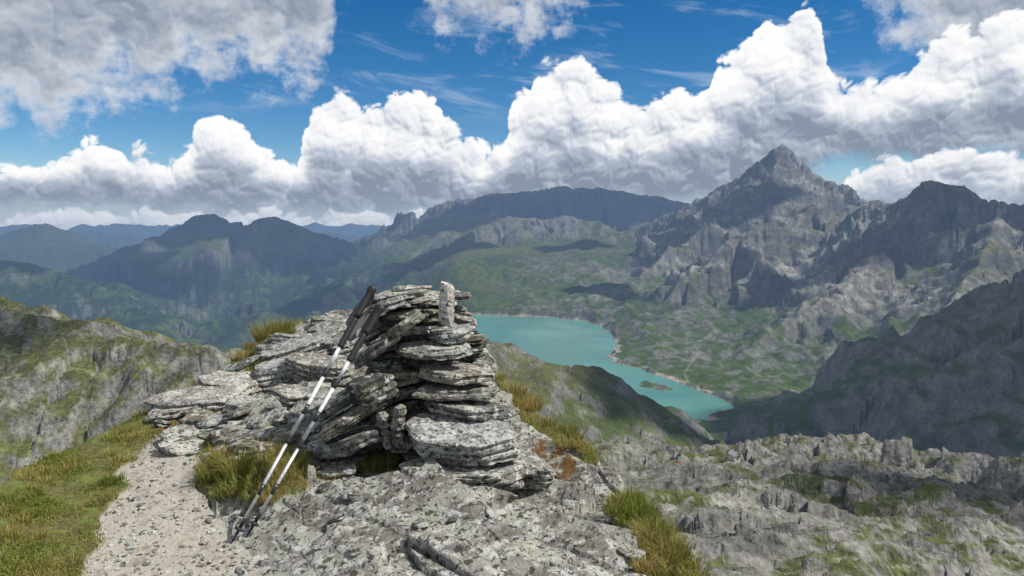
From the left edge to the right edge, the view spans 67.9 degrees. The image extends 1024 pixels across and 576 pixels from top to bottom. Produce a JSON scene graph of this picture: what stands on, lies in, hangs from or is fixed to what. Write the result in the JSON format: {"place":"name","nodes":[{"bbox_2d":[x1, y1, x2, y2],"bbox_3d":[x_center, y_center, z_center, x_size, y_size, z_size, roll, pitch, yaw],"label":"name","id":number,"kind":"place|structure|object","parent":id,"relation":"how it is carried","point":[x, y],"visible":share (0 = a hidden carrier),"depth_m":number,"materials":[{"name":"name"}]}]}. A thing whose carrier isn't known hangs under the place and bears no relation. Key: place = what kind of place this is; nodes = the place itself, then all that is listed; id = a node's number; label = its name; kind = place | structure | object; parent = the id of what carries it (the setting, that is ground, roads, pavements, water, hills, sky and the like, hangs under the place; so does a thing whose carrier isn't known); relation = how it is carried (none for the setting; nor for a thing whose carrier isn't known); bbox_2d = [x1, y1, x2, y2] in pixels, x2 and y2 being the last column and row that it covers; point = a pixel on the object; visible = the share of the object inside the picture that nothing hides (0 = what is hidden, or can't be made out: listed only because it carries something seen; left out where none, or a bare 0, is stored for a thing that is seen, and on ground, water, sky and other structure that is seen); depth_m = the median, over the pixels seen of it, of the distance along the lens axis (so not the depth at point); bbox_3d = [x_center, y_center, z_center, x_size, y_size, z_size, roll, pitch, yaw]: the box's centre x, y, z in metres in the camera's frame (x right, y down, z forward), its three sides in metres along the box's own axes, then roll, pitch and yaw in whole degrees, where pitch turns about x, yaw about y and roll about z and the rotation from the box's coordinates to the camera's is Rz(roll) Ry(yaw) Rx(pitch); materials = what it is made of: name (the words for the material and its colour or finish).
{"place":"outdoors","nodes":[
{"label":"outdoors","id":0,"kind":"place"},
{"bbox_2d":[0,309,694,575],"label":"summit ground","id":1,"kind":"structure","parent":0,"point":[501,528],"depth_m":3.30,"materials":[{"name":"grey stone"}]},
{"bbox_2d":[231,285,375,543],"bbox_3d":[-0.914,0.535,3.405,0.067,1.271,0.103,34,-23,-20],"label":"trekking pole","id":2,"kind":"object","parent":1,"relation":"on","point":[358,313],"visible":1,"depth_m":3.44,"materials":[{"name":"black metal"}]},
{"bbox_2d":[246,304,384,537],"bbox_3d":[-0.877,0.561,3.387,0.103,1.154,0.067,15,-24,29],"label":"trekking pole","id":3,"kind":"object","parent":1,"relation":"on","point":[363,327],"visible":1,"depth_m":3.44,"materials":[{"name":"black metal"}]},
{"bbox_2d":[86,407,610,575],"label":"gravel","id":4,"kind":"structure","parent":1,"relation":"on","point":[241,570],"depth_m":3.23,"materials":[{"name":"grey gravel"}]},
{"bbox_2d":[142,315,645,561],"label":"rock slabs","id":5,"kind":"object","parent":1,"relation":"on","point":[203,404],"visible":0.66,"depth_m":4.70,"materials":[{"name":"stone"}]},
{"bbox_2d":[308,281,555,490],"bbox_3d":[-0.401,0.469,3.998,1.243,1.039,1.163,0,5,0],"label":"stone cairn","id":6,"kind":"object","parent":1,"relation":"on","point":[419,393],"visible":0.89,"depth_m":3.75,"materials":[{"name":"grey stone"}]},
{"bbox_2d":[0,313,724,575],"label":"alpine grass","id":7,"kind":"structure","parent":0,"point":[667,547],"depth_m":3.60,"materials":[{"name":"green plant"}]},
{"bbox_2d":[0,144,1023,575],"bbox_3d":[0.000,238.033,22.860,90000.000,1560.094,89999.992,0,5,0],"label":"mountain terrain","id":8,"kind":"structure","parent":0,"point":[852,356],"depth_m":2742.07,"materials":[{"name":"grey stone"}]},
{"bbox_2d":[728,450,740,462],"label":"mountain hut","id":9,"kind":"object","parent":8,"relation":"on","point":[734,456],"visible":1,"depth_m":434.13,"materials":[{"name":"white"}]},
{"bbox_2d":[0,0,1023,229],"label":"sky","id":10,"kind":"structure","parent":0,"point":[133,112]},
{"bbox_2d":[471,315,733,419],"bbox_3d":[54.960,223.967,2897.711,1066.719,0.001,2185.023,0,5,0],"label":"lake","id":11,"kind":"structure","parent":0,"point":[563,342],"depth_m":2838.29,"materials":[{"name":"liquid"}]}
]}

